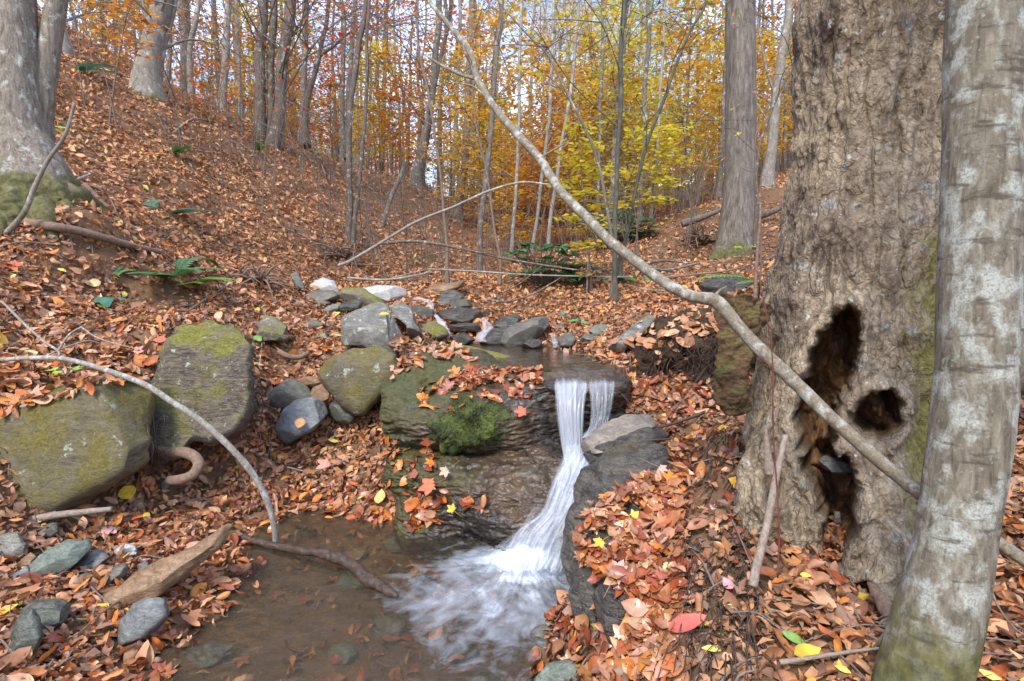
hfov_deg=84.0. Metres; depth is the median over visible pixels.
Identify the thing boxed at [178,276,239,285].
fern
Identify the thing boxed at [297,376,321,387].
rock
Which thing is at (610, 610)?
boulder
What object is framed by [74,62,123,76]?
fern
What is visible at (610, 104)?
young tree
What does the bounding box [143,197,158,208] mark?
fern
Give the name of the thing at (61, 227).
fallen branch
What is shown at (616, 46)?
woodland tree
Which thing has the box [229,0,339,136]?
woodland tree
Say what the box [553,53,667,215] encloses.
young tree
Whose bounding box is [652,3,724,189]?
woodland tree
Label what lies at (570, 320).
seedling
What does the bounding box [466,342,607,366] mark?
pool water
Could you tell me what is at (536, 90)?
young tree
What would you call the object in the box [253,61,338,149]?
young tree
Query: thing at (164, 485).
stone
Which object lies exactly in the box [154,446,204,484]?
looped root
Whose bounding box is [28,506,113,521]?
stick
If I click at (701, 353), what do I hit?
earth bank
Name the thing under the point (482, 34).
woodland tree
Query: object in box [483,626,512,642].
cobble
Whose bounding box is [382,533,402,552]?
cobble
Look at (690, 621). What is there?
fallen leaf
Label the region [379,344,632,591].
rock ledge
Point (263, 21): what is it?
forest tree
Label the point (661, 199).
maple sapling
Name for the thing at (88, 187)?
fallen branch
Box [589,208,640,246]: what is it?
rhododendron
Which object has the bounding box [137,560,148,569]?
stone
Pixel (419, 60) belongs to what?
woodland tree
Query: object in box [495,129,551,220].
young tree
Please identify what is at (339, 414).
stone
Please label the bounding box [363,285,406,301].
rock
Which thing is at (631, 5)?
woodland tree
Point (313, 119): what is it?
young tree
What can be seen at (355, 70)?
forest tree
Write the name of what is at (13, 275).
seedling
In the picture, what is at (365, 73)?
woodland tree
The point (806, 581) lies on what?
leaf litter
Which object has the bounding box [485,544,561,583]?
foam
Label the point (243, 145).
fallen sapling
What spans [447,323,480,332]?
rock
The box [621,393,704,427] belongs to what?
twig
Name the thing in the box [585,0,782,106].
woodland tree
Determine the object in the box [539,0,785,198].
forest tree
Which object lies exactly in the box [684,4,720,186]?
woodland tree
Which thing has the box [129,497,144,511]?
stone
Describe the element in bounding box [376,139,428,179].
young tree
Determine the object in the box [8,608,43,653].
stone
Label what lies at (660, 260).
stick
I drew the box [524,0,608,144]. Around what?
woodland tree
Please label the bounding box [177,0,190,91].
woodland tree
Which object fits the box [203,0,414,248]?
forest tree
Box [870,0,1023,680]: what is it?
lichen tree
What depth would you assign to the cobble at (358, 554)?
2.70 m
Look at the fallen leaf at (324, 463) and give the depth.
3.29 m
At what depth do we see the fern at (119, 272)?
3.95 m
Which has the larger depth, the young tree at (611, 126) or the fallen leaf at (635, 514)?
the young tree at (611, 126)
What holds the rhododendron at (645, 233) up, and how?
on the ground
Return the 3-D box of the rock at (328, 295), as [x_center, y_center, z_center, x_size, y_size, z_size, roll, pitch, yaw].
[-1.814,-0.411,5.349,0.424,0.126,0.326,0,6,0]
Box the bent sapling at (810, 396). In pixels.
[426,0,1023,567]
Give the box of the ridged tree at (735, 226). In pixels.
[703,0,756,262]
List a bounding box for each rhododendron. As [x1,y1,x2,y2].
[501,241,581,287]
[556,261,604,287]
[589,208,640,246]
[619,218,661,240]
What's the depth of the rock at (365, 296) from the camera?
5.19 m
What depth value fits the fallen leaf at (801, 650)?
1.29 m
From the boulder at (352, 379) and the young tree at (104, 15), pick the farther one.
the young tree at (104, 15)
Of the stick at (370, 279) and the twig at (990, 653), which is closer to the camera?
the twig at (990, 653)
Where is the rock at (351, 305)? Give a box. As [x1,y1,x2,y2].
[338,299,362,311]
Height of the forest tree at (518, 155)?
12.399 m
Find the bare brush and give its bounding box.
[38,0,763,284]
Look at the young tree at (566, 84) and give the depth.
21.04 m
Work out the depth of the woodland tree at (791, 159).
21.02 m
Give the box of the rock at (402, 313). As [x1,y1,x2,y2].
[389,302,422,337]
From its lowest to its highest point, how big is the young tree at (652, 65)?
6.683 m
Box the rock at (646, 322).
[608,314,655,353]
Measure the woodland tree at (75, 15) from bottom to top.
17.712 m
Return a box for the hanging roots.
[130,404,168,476]
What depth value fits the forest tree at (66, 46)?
8.51 m
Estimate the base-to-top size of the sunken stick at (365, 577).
0.064 m
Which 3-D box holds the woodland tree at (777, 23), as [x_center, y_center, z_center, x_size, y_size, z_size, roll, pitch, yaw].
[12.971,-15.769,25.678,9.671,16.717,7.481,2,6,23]
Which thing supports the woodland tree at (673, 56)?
on the ground
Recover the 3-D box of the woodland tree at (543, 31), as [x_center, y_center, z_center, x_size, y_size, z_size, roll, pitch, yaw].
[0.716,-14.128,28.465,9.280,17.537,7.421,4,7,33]
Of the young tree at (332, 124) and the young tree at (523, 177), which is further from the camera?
the young tree at (332, 124)
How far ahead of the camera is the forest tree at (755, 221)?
5.99 m
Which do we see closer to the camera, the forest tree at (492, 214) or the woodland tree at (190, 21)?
the forest tree at (492, 214)
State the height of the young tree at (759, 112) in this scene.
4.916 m
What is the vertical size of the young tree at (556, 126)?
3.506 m
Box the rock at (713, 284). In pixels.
[699,274,750,294]
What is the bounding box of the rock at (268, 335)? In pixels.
[256,328,288,341]
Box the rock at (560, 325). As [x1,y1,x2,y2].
[557,324,565,330]
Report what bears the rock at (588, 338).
on the ground
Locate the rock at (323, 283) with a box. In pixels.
[311,277,338,292]
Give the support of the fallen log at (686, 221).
on the root tangle at (696, 236)
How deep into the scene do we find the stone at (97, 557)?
2.26 m
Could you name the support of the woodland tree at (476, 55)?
on the ground
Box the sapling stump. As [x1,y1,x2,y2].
[763,425,774,474]
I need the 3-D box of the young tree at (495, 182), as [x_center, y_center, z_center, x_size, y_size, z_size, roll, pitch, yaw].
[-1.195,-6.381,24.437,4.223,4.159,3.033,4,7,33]
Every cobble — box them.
[328,643,356,664]
[336,572,368,590]
[344,547,367,560]
[371,614,406,636]
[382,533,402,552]
[403,678,422,680]
[406,573,437,591]
[425,599,464,626]
[441,643,479,664]
[461,669,499,680]
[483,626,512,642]
[529,624,552,644]
[534,658,579,680]
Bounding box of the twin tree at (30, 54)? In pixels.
[0,0,118,242]
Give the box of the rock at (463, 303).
[446,299,471,308]
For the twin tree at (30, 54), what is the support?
on the ground
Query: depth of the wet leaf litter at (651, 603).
1.95 m
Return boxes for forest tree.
[38,0,209,58]
[70,0,267,94]
[74,0,265,104]
[122,0,459,142]
[140,1,236,82]
[147,0,297,110]
[185,0,337,118]
[189,0,368,132]
[192,0,462,148]
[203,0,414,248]
[206,0,484,246]
[222,0,418,142]
[223,0,412,149]
[242,0,473,159]
[296,0,448,191]
[308,0,510,184]
[365,0,532,200]
[374,0,604,272]
[376,0,628,254]
[379,0,564,282]
[383,0,640,258]
[386,0,594,222]
[415,0,525,286]
[439,0,724,224]
[459,0,679,238]
[478,0,751,304]
[480,0,612,298]
[513,0,684,253]
[535,0,761,223]
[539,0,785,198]
[565,0,690,226]
[573,0,794,199]
[598,0,778,284]
[633,0,796,190]
[664,0,794,249]
[694,0,788,171]
[757,0,792,167]
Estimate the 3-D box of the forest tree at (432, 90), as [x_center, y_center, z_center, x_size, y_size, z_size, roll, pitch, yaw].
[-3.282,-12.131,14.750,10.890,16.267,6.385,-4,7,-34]
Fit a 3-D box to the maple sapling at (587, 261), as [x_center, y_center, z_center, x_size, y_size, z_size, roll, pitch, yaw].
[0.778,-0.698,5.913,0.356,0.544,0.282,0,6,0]
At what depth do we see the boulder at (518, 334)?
4.62 m
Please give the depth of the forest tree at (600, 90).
10.98 m
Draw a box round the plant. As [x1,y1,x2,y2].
[91,296,134,307]
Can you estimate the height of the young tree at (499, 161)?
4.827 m
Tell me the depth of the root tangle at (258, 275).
4.83 m
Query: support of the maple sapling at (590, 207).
on the ground
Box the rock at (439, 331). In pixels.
[421,321,448,339]
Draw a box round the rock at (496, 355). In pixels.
[462,345,528,363]
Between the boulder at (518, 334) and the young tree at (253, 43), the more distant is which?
the young tree at (253, 43)
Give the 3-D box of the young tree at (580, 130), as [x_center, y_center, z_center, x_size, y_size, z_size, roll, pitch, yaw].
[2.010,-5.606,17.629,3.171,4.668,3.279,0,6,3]
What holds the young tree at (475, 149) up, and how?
on the ground
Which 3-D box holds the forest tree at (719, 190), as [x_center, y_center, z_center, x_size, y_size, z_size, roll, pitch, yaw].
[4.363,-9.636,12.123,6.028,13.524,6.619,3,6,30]
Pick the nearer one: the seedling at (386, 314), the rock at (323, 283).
the seedling at (386, 314)
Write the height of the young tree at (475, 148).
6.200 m
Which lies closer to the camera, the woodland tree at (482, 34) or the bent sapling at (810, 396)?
the bent sapling at (810, 396)
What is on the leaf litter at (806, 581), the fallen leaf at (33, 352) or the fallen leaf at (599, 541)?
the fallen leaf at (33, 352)
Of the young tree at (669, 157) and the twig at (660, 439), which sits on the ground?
the young tree at (669, 157)
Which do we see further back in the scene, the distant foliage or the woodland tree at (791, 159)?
the distant foliage
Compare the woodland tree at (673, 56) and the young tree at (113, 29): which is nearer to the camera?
the young tree at (113, 29)
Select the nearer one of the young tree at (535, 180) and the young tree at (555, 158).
the young tree at (555, 158)
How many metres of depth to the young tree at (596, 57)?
16.95 m
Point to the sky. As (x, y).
(456, 1)
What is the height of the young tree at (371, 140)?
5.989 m
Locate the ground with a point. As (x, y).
(260, 629)
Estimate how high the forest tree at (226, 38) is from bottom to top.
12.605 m
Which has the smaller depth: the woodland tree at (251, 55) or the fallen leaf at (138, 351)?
the fallen leaf at (138, 351)
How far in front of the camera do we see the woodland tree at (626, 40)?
31.79 m
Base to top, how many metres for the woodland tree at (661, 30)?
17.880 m
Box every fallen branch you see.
[22,217,164,254]
[82,183,136,228]
[89,185,125,236]
[382,240,577,298]
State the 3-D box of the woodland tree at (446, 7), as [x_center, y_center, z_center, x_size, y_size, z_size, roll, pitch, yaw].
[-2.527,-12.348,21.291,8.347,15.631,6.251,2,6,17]
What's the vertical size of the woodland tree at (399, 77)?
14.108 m
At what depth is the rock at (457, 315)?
5.17 m
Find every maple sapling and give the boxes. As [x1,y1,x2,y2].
[79,0,175,125]
[170,0,263,140]
[474,174,543,247]
[498,135,564,241]
[530,144,596,243]
[544,104,631,294]
[570,247,603,297]
[619,120,692,223]
[655,149,709,205]
[684,121,723,194]
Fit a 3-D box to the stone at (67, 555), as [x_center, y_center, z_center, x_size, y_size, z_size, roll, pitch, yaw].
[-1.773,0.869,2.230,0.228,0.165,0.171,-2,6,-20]
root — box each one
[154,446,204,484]
[276,349,309,359]
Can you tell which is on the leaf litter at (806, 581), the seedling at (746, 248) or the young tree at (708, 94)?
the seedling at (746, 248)
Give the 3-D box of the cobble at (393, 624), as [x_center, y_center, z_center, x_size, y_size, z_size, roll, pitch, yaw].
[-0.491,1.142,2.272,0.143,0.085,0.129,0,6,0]
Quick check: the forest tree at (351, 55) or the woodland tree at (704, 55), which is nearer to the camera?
the forest tree at (351, 55)
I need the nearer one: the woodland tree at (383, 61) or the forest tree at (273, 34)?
the forest tree at (273, 34)
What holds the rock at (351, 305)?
on the ground
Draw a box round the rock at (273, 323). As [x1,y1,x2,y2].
[257,315,287,334]
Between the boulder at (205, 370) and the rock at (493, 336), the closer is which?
the boulder at (205, 370)
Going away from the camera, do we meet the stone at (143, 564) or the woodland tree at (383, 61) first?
the stone at (143, 564)
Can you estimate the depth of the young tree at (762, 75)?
23.14 m
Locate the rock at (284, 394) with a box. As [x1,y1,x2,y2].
[266,379,310,409]
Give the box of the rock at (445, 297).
[437,290,464,304]
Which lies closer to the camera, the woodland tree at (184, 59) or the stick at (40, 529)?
the stick at (40, 529)
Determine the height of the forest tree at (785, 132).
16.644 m
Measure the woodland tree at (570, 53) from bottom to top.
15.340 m
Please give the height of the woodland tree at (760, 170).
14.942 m
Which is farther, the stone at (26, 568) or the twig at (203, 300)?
the twig at (203, 300)
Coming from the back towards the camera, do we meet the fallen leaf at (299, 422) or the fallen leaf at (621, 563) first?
the fallen leaf at (299, 422)
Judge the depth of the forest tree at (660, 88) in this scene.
9.47 m
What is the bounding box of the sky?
[37,0,797,195]
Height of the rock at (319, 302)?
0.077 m
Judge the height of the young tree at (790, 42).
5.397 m
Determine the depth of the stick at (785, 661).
1.27 m
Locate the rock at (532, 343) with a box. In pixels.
[521,338,542,349]
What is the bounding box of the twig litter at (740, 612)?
[0,18,1023,680]
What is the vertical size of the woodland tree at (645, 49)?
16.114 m
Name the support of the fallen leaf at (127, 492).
on the leaf litter at (806, 581)
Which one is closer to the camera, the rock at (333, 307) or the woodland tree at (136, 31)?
the rock at (333, 307)
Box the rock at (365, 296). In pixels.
[336,287,383,305]
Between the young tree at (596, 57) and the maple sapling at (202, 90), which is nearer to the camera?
the maple sapling at (202, 90)
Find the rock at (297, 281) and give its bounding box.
[291,272,304,289]
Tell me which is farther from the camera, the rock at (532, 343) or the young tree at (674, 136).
the young tree at (674, 136)
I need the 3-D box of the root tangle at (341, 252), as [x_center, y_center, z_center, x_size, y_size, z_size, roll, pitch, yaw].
[-2.272,-1.107,7.363,1.045,0.586,0.883,-5,7,-41]
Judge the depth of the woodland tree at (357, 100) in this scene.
25.28 m
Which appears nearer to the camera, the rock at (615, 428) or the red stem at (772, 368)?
the red stem at (772, 368)
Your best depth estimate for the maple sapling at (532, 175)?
12.86 m
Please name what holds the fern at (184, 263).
on the ground
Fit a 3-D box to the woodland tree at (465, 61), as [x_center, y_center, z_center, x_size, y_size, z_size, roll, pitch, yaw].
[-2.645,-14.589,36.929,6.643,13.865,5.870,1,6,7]
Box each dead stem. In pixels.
[4,102,75,234]
[723,104,768,300]
[753,202,761,298]
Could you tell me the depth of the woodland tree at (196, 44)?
29.71 m
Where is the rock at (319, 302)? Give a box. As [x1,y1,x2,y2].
[310,300,329,307]
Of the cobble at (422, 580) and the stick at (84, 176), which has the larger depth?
the stick at (84, 176)
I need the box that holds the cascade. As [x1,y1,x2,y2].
[436,315,447,329]
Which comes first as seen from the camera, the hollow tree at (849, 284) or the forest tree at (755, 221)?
the hollow tree at (849, 284)
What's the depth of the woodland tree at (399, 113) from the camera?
20.59 m
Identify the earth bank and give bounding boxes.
[623,298,761,390]
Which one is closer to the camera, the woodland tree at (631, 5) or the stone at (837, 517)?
the stone at (837, 517)
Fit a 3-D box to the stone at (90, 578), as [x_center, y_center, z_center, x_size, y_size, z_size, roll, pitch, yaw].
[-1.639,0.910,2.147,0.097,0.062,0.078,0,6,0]
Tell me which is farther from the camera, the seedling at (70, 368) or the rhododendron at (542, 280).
the rhododendron at (542, 280)
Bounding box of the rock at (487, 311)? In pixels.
[482,308,493,316]
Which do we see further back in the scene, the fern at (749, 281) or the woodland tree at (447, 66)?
the woodland tree at (447, 66)
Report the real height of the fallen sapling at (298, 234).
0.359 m
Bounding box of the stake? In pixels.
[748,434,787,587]
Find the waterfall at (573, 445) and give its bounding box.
[557,382,585,458]
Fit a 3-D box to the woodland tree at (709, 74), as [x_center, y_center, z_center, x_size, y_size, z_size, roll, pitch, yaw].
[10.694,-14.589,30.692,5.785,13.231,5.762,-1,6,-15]
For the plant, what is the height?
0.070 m
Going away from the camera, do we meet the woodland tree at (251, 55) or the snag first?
the snag
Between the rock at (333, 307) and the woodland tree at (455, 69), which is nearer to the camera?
the rock at (333, 307)
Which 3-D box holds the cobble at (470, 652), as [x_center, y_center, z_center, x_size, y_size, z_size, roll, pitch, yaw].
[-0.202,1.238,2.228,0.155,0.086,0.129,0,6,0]
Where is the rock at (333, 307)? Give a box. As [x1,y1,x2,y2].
[323,303,340,311]
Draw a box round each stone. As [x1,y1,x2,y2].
[0,532,26,557]
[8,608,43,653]
[11,565,29,578]
[18,598,70,632]
[20,552,35,568]
[28,539,91,580]
[36,522,58,538]
[71,549,109,573]
[77,572,91,580]
[100,524,231,611]
[104,563,129,586]
[114,543,137,557]
[116,597,169,645]
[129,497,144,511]
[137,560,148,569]
[160,478,168,490]
[186,641,232,668]
[275,397,327,443]
[309,384,330,400]
[314,524,325,533]
[329,400,354,423]
[818,455,852,473]
[833,511,840,523]
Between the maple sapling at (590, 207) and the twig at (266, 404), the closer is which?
the twig at (266, 404)
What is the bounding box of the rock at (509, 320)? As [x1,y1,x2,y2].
[493,313,521,327]
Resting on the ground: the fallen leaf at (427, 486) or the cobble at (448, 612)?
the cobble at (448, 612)
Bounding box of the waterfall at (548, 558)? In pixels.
[530,470,569,567]
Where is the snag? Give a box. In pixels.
[380,166,405,227]
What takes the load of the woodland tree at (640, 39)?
on the ground
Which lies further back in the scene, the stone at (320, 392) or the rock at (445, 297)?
the rock at (445, 297)
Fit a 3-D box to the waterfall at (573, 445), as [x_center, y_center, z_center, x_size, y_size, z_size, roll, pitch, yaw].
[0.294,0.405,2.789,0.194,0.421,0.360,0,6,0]
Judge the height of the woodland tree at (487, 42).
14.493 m
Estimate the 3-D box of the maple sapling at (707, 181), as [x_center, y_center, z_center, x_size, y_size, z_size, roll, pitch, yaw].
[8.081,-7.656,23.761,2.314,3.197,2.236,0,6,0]
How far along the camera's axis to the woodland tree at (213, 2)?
21.64 m
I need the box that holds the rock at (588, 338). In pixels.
[579,334,596,342]
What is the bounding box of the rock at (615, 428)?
[581,414,657,453]
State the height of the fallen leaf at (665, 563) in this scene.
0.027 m
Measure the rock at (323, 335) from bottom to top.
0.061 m
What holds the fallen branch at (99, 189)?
on the ground
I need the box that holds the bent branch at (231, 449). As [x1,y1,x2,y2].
[0,300,278,553]
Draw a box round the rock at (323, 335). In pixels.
[313,333,328,339]
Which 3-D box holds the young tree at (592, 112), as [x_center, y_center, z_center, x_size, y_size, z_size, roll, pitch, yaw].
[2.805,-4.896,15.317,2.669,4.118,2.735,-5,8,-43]
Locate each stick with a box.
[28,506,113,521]
[29,526,48,531]
[77,170,91,179]
[173,118,292,144]
[241,533,398,597]
[286,456,314,464]
[347,270,429,280]
[427,268,629,276]
[486,277,560,302]
[573,514,586,519]
[646,259,691,263]
[666,260,764,278]
[779,647,878,664]
[873,632,883,646]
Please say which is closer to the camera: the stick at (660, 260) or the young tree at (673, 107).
the stick at (660, 260)
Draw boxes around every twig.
[180,261,269,315]
[253,388,284,423]
[287,452,360,471]
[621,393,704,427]
[648,438,670,440]
[983,652,1023,655]
[993,592,1023,634]
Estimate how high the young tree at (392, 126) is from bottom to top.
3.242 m
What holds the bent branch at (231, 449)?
on the ground
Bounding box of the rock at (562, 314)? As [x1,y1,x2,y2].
[557,312,568,318]
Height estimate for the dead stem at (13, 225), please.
0.840 m
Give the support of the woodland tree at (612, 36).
on the ground
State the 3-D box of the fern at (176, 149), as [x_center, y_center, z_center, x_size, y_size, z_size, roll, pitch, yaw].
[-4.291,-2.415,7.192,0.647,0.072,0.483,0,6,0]
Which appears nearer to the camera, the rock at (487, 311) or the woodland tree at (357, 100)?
the rock at (487, 311)
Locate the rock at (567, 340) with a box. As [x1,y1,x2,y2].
[558,332,575,348]
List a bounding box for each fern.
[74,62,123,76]
[109,267,138,279]
[126,257,228,277]
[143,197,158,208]
[169,208,220,214]
[171,145,203,153]
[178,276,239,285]
[253,142,273,150]
[598,277,651,281]
[693,274,763,285]
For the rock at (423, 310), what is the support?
on the ground
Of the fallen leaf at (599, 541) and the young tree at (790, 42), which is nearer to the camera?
the fallen leaf at (599, 541)
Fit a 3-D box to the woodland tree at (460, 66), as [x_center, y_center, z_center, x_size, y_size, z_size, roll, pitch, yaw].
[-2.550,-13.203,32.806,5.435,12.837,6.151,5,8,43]
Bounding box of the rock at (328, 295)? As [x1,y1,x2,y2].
[302,290,339,300]
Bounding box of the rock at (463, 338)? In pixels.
[451,332,474,344]
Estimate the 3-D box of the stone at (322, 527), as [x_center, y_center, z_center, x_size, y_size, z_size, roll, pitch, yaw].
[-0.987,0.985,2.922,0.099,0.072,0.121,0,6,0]
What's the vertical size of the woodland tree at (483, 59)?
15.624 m
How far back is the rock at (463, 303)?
5.49 m
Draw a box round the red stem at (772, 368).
[748,260,779,577]
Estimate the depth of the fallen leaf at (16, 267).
3.38 m
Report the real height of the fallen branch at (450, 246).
0.656 m
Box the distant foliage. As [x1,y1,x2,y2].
[69,2,792,217]
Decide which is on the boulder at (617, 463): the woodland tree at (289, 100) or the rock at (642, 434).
the rock at (642, 434)
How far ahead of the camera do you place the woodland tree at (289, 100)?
22.39 m
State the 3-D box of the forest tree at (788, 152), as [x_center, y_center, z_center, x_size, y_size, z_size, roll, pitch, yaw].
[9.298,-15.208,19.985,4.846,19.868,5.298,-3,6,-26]
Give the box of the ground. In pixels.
[0,15,1023,680]
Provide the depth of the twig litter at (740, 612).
3.94 m
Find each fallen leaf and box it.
[2,254,22,270]
[23,350,37,355]
[88,279,100,285]
[98,514,116,538]
[118,485,135,498]
[128,346,143,358]
[154,336,165,341]
[295,418,304,427]
[316,458,330,470]
[374,489,384,502]
[417,478,446,495]
[439,460,459,477]
[447,504,461,516]
[514,406,537,416]
[593,535,609,547]
[603,560,627,597]
[625,509,638,526]
[640,458,667,472]
[660,561,671,568]
[668,613,707,632]
[718,423,738,431]
[723,577,733,588]
[782,631,805,643]
[794,643,820,659]
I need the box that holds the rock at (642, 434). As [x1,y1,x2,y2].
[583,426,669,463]
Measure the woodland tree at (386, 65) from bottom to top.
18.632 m
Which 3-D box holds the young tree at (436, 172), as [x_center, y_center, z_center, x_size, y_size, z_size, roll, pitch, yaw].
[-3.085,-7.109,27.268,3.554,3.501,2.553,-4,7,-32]
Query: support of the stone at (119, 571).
on the ground
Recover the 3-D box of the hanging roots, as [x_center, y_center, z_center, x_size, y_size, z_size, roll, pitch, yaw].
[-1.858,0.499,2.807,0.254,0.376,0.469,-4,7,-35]
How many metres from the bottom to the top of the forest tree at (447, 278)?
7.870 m
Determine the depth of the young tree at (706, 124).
28.36 m
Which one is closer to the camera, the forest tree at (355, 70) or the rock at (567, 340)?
the rock at (567, 340)
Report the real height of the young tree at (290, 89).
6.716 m
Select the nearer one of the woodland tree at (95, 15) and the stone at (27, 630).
the stone at (27, 630)
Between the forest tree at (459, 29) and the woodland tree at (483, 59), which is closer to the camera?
the forest tree at (459, 29)
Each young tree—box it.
[37,0,147,49]
[66,0,195,80]
[73,0,178,47]
[85,2,141,61]
[164,11,253,123]
[196,12,321,137]
[197,0,319,131]
[248,45,330,154]
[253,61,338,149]
[275,46,367,152]
[289,46,385,161]
[296,96,327,151]
[309,83,366,162]
[331,37,420,171]
[331,38,417,169]
[352,71,440,174]
[352,94,398,173]
[355,30,507,186]
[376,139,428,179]
[404,50,495,199]
[406,0,562,232]
[426,154,455,196]
[433,89,515,204]
[435,82,521,224]
[442,80,527,206]
[443,86,512,202]
[444,100,511,205]
[464,146,519,211]
[465,114,533,217]
[475,122,526,215]
[486,122,582,219]
[488,31,605,226]
[488,118,553,217]
[493,59,663,227]
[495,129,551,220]
[498,164,548,220]
[504,156,557,220]
[513,127,567,217]
[518,141,564,220]
[519,127,601,222]
[521,116,623,226]
[522,79,625,223]
[527,80,625,211]
[528,0,656,214]
[529,27,672,215]
[532,104,587,222]
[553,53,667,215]
[555,72,650,223]
[557,44,688,224]
[564,79,665,215]
[569,6,694,211]
[602,0,790,211]
[621,71,693,210]
[629,26,724,200]
[632,96,695,206]
[647,92,710,203]
[650,110,703,205]
[653,98,701,194]
[667,35,766,194]
[670,61,767,194]
[675,79,718,191]
[692,25,792,166]
[694,32,792,159]
[700,88,764,184]
[711,48,783,172]
[756,38,793,171]
[762,20,793,146]
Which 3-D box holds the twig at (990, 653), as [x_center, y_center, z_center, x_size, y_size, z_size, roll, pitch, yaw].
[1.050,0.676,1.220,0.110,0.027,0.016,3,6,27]
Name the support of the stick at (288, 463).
on the leaf litter at (806, 581)
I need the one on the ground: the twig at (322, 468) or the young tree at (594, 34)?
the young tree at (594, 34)
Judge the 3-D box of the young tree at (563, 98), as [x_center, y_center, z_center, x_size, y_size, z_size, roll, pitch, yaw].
[1.952,-5.237,16.195,4.938,4.864,3.547,-2,6,-21]
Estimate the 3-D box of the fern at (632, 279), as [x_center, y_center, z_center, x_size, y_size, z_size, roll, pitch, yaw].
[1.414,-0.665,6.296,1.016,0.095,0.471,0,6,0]
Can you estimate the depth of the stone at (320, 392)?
3.55 m
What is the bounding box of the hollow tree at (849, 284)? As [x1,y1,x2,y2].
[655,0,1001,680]
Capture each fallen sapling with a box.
[195,110,271,167]
[234,142,279,201]
[278,225,326,251]
[337,181,549,266]
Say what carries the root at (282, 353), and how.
on the ground
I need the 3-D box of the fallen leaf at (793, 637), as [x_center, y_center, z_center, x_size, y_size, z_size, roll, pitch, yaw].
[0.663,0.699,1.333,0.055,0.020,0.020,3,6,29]
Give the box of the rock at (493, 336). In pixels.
[479,326,509,346]
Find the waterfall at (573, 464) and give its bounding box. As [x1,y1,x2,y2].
[502,451,590,572]
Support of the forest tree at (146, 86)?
on the ground
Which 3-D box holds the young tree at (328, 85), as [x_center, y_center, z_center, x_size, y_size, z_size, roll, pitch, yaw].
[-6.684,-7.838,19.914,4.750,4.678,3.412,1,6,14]
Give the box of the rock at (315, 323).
[302,320,324,329]
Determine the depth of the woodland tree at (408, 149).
30.96 m
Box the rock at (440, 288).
[422,280,464,295]
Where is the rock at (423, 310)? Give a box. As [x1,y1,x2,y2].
[409,305,434,317]
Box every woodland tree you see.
[37,0,129,36]
[73,1,135,48]
[81,3,205,54]
[106,0,231,82]
[110,5,247,70]
[144,0,253,95]
[174,0,221,85]
[174,0,300,102]
[176,0,297,111]
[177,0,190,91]
[191,0,365,136]
[193,0,410,164]
[224,0,335,116]
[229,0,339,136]
[242,1,328,136]
[269,4,358,115]
[278,0,430,167]
[290,1,400,161]
[296,0,413,131]
[301,0,436,167]
[309,0,481,159]
[309,1,448,140]
[316,1,463,173]
[318,0,483,172]
[318,0,527,192]
[361,0,543,167]
[364,0,462,175]
[367,2,468,145]
[379,3,433,166]
[396,0,549,210]
[397,0,607,211]
[402,0,497,190]
[410,1,522,169]
[426,2,516,172]
[426,2,526,168]
[427,4,532,153]
[432,0,528,96]
[443,3,508,172]
[448,0,533,117]
[450,0,681,222]
[489,1,594,218]
[496,2,568,212]
[509,0,589,208]
[511,0,636,223]
[514,0,595,205]
[516,0,646,221]
[516,1,571,138]
[522,0,584,98]
[522,13,577,154]
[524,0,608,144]
[525,1,669,170]
[526,0,665,104]
[548,6,594,220]
[558,3,642,213]
[565,0,717,211]
[565,3,664,214]
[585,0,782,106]
[587,0,684,217]
[590,0,705,212]
[593,0,668,204]
[596,1,679,169]
[615,0,718,210]
[627,0,718,206]
[636,2,696,152]
[649,1,710,191]
[650,1,756,188]
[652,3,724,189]
[662,0,794,102]
[665,0,771,128]
[674,5,776,186]
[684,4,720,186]
[690,0,784,110]
[693,0,781,176]
[705,10,795,171]
[723,0,794,164]
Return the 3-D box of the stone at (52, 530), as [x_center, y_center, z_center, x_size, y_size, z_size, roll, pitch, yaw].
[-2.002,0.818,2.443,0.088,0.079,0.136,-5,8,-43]
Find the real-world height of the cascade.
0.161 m
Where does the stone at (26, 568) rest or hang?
on the ground
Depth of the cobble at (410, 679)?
1.99 m
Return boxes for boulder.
[0,372,154,513]
[148,320,257,466]
[319,346,396,415]
[341,302,401,354]
[501,316,549,349]
[560,441,687,637]
[592,559,658,647]
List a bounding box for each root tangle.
[219,258,297,298]
[306,232,384,275]
[662,219,716,250]
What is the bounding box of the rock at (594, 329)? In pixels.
[589,324,609,335]
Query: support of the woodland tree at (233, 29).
on the ground
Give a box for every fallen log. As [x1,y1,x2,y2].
[681,207,720,226]
[758,206,779,218]
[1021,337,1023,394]
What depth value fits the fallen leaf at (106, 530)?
2.55 m
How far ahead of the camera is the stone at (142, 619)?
1.86 m
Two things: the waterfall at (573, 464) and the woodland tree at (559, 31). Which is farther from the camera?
the woodland tree at (559, 31)
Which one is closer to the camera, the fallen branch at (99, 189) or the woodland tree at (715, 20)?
the fallen branch at (99, 189)
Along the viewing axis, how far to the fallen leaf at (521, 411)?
2.82 m
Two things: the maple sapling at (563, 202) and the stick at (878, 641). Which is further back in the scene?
the maple sapling at (563, 202)
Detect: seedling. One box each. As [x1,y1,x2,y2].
[6,271,39,281]
[45,365,83,378]
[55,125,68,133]
[246,335,262,344]
[379,306,396,341]
[568,319,586,323]
[735,246,755,252]
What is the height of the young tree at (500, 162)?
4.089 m
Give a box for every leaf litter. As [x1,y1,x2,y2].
[0,3,1023,680]
[9,299,868,680]
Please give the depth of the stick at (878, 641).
1.27 m
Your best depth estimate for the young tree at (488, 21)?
13.92 m
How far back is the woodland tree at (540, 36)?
30.58 m
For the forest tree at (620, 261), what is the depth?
6.17 m
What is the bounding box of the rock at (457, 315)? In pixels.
[438,307,482,323]

